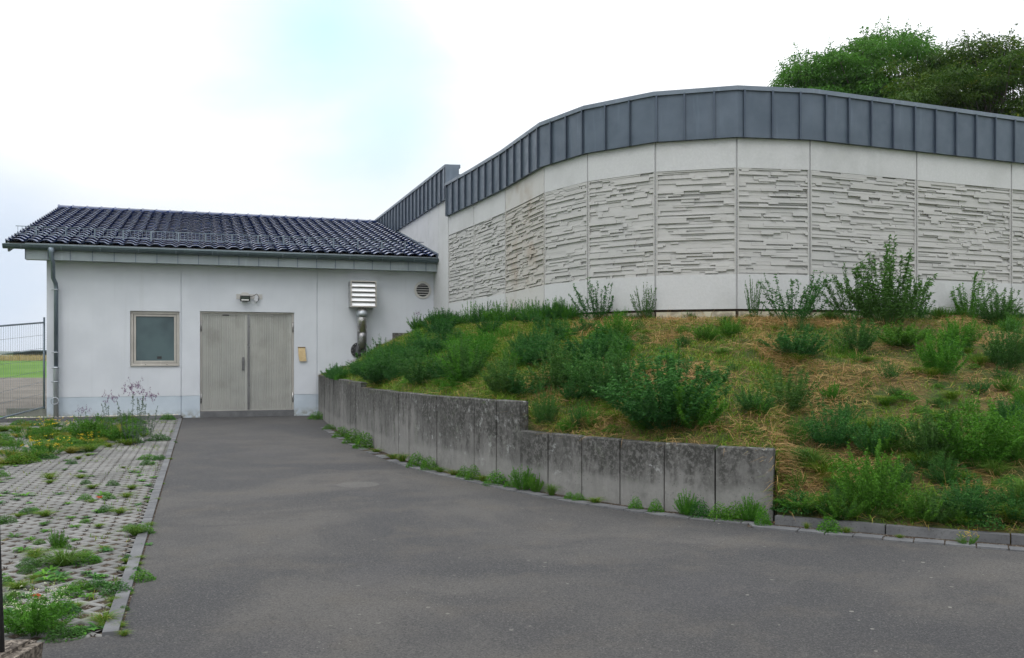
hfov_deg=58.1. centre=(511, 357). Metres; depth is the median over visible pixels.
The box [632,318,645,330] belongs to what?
weed
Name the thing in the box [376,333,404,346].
stepped block wall
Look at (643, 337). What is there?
weed
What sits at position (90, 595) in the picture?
weed
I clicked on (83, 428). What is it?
weed
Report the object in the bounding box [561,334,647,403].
weed
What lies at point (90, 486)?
grass tuft
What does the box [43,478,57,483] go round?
grass tuft
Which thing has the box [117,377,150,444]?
weed
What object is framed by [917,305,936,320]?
weed
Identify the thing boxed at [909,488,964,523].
weed
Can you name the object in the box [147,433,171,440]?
weed
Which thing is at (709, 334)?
weed
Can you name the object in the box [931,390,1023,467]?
weed
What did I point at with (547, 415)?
weed
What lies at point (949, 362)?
weed
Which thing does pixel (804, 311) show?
weed
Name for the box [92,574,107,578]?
weed
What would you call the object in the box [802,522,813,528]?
grass tuft
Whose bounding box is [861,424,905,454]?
weed
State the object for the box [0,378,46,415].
dirt track
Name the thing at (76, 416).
pebbles
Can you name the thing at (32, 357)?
dry meadow
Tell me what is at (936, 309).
grass tuft
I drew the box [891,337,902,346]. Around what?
weed
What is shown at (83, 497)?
weed
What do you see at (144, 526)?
weed
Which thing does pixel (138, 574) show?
weed
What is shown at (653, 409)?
weed
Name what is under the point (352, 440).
weed
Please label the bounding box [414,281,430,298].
round vent
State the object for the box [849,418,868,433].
weed
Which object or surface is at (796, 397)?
weed
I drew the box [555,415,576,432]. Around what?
weed
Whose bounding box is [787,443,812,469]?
weed
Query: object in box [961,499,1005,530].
weed
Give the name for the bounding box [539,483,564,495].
grass tuft
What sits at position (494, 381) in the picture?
weed
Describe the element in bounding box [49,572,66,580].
weed
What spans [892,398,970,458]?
weed
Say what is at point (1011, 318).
weed
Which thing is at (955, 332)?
weed
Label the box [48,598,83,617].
weed
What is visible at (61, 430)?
weed
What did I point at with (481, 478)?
grass tuft
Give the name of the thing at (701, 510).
weed
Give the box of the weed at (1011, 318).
[995,314,1023,331]
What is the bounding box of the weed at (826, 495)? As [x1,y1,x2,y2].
[811,483,856,519]
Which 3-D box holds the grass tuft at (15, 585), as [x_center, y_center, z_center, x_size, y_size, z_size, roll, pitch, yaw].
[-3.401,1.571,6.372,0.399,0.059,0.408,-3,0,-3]
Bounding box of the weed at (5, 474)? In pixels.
[0,470,8,476]
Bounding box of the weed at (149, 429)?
[138,386,158,441]
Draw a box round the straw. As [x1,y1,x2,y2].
[326,306,1023,530]
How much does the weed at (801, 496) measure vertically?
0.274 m
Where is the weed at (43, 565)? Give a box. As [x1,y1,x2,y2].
[30,554,59,567]
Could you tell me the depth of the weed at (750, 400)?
10.05 m
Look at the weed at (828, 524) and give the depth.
8.37 m
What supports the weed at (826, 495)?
on the bank
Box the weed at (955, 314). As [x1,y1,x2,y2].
[950,300,969,317]
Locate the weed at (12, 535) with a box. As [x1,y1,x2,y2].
[7,532,21,536]
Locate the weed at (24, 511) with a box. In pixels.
[18,507,34,514]
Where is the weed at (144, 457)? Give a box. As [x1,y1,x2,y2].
[136,454,154,459]
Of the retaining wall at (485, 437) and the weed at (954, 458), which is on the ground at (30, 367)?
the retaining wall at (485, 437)
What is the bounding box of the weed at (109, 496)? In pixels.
[100,493,116,499]
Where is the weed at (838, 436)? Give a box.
[799,392,860,449]
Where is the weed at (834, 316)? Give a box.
[822,306,841,318]
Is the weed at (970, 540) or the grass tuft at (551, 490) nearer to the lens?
the weed at (970, 540)
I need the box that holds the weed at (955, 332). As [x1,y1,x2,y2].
[931,314,986,350]
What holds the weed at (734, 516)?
on the border stones
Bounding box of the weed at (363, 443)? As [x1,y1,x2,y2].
[353,431,373,448]
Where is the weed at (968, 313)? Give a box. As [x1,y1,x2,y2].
[955,302,980,319]
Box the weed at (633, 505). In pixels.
[628,495,643,509]
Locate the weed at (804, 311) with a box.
[757,270,832,323]
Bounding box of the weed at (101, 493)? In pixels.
[96,491,109,495]
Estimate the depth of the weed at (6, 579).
6.50 m
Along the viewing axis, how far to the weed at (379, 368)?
16.55 m
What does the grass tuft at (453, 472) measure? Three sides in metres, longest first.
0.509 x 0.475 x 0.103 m
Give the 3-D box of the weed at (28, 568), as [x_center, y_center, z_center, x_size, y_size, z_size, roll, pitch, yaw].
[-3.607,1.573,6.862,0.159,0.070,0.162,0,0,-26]
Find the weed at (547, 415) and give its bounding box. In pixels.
[529,378,560,425]
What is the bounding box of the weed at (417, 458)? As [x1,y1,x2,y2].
[405,452,425,467]
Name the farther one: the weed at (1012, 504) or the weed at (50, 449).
the weed at (50, 449)
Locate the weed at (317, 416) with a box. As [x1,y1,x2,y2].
[307,411,322,419]
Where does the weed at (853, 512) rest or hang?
on the bank
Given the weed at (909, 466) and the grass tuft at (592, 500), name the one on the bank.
the weed at (909, 466)
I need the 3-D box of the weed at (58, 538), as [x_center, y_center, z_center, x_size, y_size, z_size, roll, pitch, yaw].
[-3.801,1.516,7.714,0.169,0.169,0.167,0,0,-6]
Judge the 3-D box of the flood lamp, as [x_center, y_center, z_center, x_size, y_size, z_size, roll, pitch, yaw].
[-7.036,-1.604,24.711,0.677,0.260,0.205,0,0,-19]
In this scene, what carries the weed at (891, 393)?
on the bank
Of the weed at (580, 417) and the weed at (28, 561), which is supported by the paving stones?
the weed at (28, 561)
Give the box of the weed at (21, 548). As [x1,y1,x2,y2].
[12,546,31,550]
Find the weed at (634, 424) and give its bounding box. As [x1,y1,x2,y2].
[625,406,652,429]
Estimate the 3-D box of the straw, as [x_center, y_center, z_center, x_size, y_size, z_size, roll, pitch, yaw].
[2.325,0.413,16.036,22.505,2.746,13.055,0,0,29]
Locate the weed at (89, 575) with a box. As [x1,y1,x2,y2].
[84,572,102,578]
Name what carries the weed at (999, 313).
on the bank
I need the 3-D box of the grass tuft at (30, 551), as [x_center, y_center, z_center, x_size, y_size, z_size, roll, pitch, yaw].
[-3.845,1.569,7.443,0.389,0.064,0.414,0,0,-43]
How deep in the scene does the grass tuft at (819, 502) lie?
8.68 m
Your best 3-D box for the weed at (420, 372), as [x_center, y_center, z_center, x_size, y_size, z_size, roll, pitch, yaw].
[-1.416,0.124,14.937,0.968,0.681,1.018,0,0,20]
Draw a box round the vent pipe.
[351,307,366,357]
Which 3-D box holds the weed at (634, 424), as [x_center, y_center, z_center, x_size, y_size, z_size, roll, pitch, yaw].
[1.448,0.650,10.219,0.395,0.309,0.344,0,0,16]
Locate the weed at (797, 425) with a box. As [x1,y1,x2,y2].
[781,414,808,438]
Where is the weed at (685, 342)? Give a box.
[673,332,692,346]
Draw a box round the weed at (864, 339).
[829,311,882,352]
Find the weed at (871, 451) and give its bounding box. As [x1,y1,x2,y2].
[860,444,881,457]
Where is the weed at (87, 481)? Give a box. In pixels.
[80,479,91,483]
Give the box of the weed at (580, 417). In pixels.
[568,399,591,428]
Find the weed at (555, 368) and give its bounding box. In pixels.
[525,336,588,391]
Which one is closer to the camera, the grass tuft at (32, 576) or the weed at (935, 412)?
the grass tuft at (32, 576)
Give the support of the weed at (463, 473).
on the border stones
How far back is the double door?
24.87 m
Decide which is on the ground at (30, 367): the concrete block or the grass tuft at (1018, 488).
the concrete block
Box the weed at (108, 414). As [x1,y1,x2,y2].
[101,390,119,432]
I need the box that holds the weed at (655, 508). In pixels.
[647,499,664,512]
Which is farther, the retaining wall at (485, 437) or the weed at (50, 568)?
the retaining wall at (485, 437)
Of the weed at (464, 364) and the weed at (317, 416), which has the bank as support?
the weed at (464, 364)
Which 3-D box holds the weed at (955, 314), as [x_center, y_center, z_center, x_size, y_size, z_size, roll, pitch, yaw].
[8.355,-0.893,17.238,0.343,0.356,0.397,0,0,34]
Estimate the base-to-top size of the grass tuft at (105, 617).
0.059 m
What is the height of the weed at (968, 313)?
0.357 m
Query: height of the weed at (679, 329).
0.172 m
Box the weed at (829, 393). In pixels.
[819,381,847,400]
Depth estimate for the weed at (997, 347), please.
12.19 m
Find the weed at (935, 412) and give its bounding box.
[928,409,946,419]
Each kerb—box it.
[0,415,180,422]
[102,418,181,636]
[775,514,1023,544]
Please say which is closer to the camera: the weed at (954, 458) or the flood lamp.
the weed at (954, 458)
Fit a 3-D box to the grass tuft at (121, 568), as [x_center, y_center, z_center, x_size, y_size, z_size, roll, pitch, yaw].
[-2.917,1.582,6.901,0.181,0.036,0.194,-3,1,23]
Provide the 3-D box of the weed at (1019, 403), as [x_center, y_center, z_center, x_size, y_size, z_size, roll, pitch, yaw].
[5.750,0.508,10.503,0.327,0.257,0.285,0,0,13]
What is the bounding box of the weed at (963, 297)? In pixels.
[949,270,1005,318]
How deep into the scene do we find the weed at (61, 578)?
6.58 m
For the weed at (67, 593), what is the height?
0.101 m
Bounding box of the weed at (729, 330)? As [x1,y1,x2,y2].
[715,318,746,336]
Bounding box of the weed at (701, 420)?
[663,377,727,429]
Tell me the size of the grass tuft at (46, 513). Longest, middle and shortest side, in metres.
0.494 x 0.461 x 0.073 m
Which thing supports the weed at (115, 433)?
on the paving stones
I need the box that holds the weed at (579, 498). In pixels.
[571,491,585,500]
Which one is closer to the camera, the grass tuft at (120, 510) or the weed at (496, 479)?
the grass tuft at (120, 510)
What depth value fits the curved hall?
16.83 m
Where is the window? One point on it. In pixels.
(152, 333)
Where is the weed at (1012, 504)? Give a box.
[987,491,1023,523]
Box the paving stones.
[0,419,177,641]
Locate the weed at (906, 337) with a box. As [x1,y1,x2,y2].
[869,320,932,345]
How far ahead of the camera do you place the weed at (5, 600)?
5.97 m
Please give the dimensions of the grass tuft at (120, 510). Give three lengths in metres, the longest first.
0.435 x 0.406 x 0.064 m
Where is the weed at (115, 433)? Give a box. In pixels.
[100,421,142,442]
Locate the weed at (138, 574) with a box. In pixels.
[129,568,156,582]
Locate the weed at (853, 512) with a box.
[814,486,867,519]
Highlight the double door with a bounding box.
[200,311,293,410]
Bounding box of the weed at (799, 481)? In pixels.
[784,468,809,488]
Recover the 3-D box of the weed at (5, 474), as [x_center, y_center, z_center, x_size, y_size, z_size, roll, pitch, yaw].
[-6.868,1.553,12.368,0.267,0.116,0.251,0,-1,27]
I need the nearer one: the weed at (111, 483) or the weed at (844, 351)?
the weed at (111, 483)
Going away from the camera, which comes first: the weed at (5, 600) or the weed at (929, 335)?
the weed at (5, 600)
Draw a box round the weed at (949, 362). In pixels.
[913,323,972,377]
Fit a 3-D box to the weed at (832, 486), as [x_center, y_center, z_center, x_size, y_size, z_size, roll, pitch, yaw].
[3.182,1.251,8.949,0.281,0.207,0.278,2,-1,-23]
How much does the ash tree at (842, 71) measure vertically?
15.132 m
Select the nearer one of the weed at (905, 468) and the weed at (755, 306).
the weed at (905, 468)
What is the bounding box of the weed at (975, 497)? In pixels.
[933,466,1002,520]
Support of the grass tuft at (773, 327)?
on the bank
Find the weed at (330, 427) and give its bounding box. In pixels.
[322,424,335,429]
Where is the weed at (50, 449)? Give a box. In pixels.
[18,434,74,454]
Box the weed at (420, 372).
[390,344,439,384]
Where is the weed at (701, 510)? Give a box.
[688,497,712,518]
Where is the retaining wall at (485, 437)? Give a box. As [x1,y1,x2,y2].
[318,374,775,520]
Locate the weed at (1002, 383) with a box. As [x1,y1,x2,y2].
[990,373,1021,391]
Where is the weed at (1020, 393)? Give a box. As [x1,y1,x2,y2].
[1008,380,1023,403]
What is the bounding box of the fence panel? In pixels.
[0,317,44,418]
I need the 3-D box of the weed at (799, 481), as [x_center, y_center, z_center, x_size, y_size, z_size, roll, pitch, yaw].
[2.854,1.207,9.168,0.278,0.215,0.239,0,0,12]
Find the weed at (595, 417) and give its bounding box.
[573,400,605,426]
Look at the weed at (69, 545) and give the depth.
7.70 m
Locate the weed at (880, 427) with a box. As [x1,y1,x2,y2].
[871,420,900,434]
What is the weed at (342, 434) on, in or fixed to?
on the asphalt
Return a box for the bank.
[349,318,1023,543]
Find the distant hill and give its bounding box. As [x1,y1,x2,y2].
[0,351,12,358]
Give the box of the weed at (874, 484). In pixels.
[827,439,910,514]
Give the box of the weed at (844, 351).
[825,339,848,355]
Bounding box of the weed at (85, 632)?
[68,626,100,634]
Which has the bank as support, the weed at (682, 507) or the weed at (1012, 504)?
the weed at (1012, 504)
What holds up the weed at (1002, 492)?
on the bank
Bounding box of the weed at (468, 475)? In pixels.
[464,464,480,480]
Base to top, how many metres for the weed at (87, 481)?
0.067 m
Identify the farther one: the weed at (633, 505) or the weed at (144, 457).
the weed at (144, 457)
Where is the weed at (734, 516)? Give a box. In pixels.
[721,500,746,521]
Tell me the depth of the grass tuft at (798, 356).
12.38 m
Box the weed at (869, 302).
[835,234,938,324]
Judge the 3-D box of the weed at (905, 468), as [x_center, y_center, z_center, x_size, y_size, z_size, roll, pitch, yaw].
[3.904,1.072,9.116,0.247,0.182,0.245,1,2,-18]
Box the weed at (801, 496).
[776,484,816,513]
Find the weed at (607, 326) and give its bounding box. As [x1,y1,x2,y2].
[593,310,638,341]
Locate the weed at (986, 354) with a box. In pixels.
[983,346,1006,362]
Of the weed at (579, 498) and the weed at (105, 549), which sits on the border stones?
the weed at (579, 498)
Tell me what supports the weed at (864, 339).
on the bank
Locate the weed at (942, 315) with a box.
[935,307,954,319]
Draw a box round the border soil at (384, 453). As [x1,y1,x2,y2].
[327,427,1023,549]
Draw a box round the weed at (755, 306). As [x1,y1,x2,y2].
[744,275,765,316]
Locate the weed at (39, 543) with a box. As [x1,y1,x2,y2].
[32,538,45,544]
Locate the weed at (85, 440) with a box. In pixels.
[71,433,102,447]
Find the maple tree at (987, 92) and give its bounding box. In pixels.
[868,23,1023,116]
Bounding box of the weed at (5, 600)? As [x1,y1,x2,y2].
[3,595,17,605]
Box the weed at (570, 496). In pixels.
[563,491,574,498]
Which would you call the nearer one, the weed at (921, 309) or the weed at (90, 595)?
the weed at (90, 595)
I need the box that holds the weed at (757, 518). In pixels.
[754,505,772,525]
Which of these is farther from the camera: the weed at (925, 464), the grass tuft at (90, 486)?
the grass tuft at (90, 486)
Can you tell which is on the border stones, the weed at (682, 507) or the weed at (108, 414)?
the weed at (682, 507)
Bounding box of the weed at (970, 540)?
[953,529,979,544]
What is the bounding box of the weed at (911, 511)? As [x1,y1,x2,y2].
[893,483,951,522]
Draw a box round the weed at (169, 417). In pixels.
[159,413,176,419]
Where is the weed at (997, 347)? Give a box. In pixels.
[979,307,1023,369]
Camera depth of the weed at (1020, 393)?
10.79 m
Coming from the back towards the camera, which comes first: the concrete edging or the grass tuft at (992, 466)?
the concrete edging
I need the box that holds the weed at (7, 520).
[0,513,17,524]
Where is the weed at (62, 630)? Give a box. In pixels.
[39,622,86,642]
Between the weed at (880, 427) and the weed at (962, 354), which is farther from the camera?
the weed at (962, 354)
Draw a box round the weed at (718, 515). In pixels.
[706,501,732,521]
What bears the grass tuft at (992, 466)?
on the bank
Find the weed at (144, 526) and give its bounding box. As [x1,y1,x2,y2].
[138,524,155,533]
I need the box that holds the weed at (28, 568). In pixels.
[16,564,38,573]
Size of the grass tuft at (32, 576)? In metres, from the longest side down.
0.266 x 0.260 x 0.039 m
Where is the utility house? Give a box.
[2,204,438,417]
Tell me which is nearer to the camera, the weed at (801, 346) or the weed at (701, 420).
the weed at (701, 420)
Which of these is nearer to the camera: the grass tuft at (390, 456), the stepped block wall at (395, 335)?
the grass tuft at (390, 456)
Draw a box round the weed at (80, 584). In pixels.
[65,578,93,591]
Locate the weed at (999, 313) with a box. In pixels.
[969,280,1023,324]
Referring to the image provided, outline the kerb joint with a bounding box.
[119,418,182,633]
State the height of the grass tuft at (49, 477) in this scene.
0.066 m
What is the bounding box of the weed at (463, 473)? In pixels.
[456,465,470,477]
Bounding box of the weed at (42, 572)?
[34,568,57,575]
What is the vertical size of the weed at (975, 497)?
0.481 m
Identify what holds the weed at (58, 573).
on the paving stones
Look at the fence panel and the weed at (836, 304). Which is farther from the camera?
the fence panel
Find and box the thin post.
[0,534,4,652]
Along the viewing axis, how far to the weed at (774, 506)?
8.88 m
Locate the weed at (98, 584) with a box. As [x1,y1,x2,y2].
[83,576,109,590]
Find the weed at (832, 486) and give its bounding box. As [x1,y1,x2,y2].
[824,478,850,495]
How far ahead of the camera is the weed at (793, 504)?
8.74 m
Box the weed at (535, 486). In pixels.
[527,473,543,491]
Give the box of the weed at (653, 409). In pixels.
[590,339,732,429]
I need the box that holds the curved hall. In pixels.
[375,85,1023,320]
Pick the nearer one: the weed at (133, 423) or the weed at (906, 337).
the weed at (906, 337)
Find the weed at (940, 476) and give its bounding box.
[921,452,963,485]
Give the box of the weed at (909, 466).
[885,455,916,484]
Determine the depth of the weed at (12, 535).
8.23 m
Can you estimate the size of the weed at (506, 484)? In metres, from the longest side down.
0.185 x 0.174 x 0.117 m
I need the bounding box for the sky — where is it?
[0,0,1023,350]
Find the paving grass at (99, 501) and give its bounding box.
[0,420,174,625]
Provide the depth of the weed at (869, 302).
14.79 m
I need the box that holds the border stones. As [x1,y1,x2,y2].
[320,427,1023,551]
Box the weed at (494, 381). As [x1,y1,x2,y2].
[477,347,527,394]
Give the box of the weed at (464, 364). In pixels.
[435,335,488,381]
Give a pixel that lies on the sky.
(304, 108)
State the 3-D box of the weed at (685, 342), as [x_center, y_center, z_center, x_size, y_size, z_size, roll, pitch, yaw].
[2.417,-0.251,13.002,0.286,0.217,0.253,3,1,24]
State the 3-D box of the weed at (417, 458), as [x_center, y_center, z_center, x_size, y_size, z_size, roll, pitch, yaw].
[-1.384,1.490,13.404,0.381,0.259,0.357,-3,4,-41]
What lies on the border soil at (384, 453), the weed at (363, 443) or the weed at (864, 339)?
the weed at (363, 443)
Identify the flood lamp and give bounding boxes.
[236,292,261,301]
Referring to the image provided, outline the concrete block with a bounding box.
[0,639,43,657]
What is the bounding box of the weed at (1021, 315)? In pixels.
[1015,308,1023,318]
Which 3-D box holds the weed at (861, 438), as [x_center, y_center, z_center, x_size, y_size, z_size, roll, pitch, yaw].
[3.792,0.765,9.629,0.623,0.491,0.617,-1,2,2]
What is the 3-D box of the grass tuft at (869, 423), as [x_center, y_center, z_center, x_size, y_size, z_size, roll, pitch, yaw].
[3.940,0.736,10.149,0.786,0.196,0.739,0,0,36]
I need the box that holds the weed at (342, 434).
[331,426,347,437]
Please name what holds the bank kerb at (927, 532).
on the ground at (30, 367)
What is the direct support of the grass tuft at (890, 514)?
on the bank
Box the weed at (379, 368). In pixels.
[345,343,410,384]
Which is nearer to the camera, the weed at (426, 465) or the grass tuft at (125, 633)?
the grass tuft at (125, 633)
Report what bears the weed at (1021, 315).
on the bank
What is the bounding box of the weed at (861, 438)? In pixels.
[847,407,905,454]
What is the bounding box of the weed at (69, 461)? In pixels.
[65,459,77,463]
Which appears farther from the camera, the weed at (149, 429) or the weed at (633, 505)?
the weed at (149, 429)
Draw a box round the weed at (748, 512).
[735,493,765,520]
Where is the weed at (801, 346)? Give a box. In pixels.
[755,323,832,357]
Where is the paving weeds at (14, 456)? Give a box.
[0,411,149,465]
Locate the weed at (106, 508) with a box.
[96,504,114,512]
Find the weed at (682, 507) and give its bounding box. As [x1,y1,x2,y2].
[672,488,698,514]
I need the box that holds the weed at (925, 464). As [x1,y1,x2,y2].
[915,442,954,471]
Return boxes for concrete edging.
[6,408,46,416]
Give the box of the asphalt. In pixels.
[37,415,1023,657]
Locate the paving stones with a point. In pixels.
(130, 454)
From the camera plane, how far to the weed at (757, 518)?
8.68 m
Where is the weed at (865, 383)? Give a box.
[855,377,872,388]
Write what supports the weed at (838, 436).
on the bank
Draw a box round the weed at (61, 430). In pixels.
[30,415,74,433]
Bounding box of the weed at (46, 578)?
[32,575,54,580]
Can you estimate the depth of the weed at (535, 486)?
10.79 m
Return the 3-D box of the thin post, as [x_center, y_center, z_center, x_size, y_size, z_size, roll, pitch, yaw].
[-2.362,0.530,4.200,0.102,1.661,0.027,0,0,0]
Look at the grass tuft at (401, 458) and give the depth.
13.93 m
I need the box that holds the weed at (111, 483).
[105,479,120,485]
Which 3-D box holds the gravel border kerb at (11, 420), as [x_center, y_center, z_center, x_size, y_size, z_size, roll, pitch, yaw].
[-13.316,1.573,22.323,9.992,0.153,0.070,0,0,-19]
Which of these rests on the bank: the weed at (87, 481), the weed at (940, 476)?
the weed at (940, 476)
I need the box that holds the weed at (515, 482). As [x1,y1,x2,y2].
[508,465,536,489]
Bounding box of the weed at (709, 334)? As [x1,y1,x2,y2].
[690,322,724,341]
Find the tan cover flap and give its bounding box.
[298,347,305,360]
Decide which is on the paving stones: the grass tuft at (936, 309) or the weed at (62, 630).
the weed at (62, 630)
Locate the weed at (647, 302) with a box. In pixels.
[630,282,656,319]
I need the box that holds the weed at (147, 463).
[139,458,154,465]
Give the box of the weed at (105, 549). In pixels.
[99,547,113,552]
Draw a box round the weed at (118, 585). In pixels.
[97,578,134,597]
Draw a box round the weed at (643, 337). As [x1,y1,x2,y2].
[636,333,651,342]
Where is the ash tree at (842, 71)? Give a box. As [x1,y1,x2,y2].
[767,15,1011,108]
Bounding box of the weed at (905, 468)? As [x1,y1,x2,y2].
[897,458,919,473]
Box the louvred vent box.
[348,280,376,307]
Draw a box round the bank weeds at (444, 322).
[320,297,1023,525]
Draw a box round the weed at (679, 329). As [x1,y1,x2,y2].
[675,325,689,334]
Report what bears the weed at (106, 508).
on the paving stones
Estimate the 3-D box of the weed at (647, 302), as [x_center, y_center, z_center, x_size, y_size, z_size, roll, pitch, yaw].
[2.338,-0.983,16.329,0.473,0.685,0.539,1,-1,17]
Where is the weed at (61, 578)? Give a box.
[50,576,72,581]
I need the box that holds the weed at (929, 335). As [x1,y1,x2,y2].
[918,331,936,340]
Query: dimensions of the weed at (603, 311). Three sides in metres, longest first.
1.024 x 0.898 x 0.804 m
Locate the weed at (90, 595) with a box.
[78,592,92,597]
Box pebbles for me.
[9,414,177,417]
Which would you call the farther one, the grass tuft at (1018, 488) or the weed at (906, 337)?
the weed at (906, 337)
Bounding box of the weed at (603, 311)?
[568,277,616,322]
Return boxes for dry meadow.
[0,354,46,360]
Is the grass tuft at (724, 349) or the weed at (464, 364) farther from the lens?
the weed at (464, 364)
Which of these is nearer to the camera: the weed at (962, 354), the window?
the weed at (962, 354)
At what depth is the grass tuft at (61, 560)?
7.07 m
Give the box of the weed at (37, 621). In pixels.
[3,582,77,637]
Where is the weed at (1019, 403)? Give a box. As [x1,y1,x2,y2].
[1008,390,1023,409]
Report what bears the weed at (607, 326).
on the bank
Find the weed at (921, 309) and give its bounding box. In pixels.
[879,270,935,321]
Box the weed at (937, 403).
[929,394,946,407]
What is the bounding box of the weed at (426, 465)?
[420,456,438,470]
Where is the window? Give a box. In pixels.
[130,311,179,365]
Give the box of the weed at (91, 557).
[68,549,102,566]
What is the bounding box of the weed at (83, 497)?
[76,493,92,500]
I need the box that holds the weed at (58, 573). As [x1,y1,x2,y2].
[50,571,73,575]
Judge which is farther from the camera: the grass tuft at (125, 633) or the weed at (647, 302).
the weed at (647, 302)
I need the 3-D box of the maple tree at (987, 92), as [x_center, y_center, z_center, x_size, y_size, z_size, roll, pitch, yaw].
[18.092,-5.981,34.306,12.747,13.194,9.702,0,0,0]
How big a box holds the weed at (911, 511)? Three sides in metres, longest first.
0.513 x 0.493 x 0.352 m
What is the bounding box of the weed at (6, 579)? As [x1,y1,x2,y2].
[2,573,14,586]
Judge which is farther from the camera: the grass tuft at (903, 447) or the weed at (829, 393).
the weed at (829, 393)
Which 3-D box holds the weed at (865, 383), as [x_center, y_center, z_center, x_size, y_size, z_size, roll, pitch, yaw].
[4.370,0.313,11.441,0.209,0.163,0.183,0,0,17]
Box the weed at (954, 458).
[945,449,961,464]
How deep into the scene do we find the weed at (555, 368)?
12.21 m
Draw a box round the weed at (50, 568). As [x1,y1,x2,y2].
[41,565,57,570]
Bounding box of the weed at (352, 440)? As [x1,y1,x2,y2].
[341,428,361,443]
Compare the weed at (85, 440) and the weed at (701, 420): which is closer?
the weed at (701, 420)
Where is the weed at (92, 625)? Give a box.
[86,622,104,630]
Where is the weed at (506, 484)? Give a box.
[503,480,514,487]
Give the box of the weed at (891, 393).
[887,386,901,396]
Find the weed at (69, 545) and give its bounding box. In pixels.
[50,539,71,549]
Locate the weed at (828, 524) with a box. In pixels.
[816,515,842,533]
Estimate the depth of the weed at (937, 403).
10.75 m
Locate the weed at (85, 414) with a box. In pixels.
[72,404,93,427]
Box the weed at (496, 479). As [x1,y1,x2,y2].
[482,470,507,485]
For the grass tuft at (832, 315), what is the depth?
15.27 m
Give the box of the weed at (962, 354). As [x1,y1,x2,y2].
[942,338,966,355]
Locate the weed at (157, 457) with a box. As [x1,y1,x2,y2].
[152,454,165,459]
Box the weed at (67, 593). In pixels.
[51,582,85,599]
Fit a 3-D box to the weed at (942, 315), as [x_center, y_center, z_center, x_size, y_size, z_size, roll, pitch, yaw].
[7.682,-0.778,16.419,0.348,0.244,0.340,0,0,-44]
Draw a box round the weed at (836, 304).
[819,262,882,320]
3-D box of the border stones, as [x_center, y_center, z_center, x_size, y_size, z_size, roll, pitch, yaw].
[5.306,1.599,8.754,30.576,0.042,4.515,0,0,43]
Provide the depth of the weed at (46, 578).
6.62 m
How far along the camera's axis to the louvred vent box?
25.42 m
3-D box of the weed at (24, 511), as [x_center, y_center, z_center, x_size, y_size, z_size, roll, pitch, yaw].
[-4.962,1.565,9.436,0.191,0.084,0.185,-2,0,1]
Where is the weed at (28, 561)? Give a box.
[15,556,42,568]
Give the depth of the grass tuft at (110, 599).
6.02 m
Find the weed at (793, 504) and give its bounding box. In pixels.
[774,490,824,511]
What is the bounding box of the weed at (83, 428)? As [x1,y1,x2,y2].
[63,413,109,439]
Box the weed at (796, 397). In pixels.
[751,363,819,413]
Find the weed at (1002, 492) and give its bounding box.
[987,474,1023,507]
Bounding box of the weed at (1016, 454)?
[990,403,1023,465]
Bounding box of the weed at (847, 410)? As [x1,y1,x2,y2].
[840,404,853,416]
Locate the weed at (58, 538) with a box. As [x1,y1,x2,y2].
[46,528,68,547]
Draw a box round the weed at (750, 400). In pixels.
[732,379,781,412]
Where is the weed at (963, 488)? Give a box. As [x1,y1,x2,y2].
[946,477,992,505]
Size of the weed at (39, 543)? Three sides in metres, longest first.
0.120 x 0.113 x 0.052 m
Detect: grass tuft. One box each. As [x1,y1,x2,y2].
[3,578,42,588]
[3,589,30,598]
[15,546,57,555]
[19,545,96,565]
[19,551,43,557]
[21,573,47,579]
[30,509,58,516]
[40,474,65,478]
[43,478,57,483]
[72,474,90,477]
[73,607,131,626]
[80,483,100,488]
[102,595,123,601]
[106,506,130,513]
[114,491,140,497]
[114,522,160,535]
[115,565,130,570]
[117,628,136,635]
[121,483,142,488]
[385,454,398,458]
[393,453,409,461]
[428,466,446,471]
[439,469,459,474]
[473,475,488,481]
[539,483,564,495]
[581,496,603,502]
[709,346,737,355]
[764,325,778,331]
[781,352,809,362]
[781,444,844,466]
[797,495,863,513]
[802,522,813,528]
[811,310,844,321]
[839,526,854,532]
[845,415,892,431]
[876,508,901,519]
[893,439,932,454]
[907,367,944,376]
[923,306,955,318]
[928,408,972,420]
[959,457,1022,475]
[983,471,1023,503]
[984,500,1023,522]
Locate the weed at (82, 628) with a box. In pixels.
[70,625,87,633]
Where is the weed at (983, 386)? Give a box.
[964,374,992,394]
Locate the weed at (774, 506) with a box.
[769,494,789,511]
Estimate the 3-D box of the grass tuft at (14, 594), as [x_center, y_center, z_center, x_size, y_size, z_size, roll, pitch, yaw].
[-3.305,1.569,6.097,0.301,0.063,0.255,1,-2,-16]
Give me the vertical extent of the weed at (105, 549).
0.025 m
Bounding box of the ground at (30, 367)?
[0,360,46,417]
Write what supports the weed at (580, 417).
on the bank

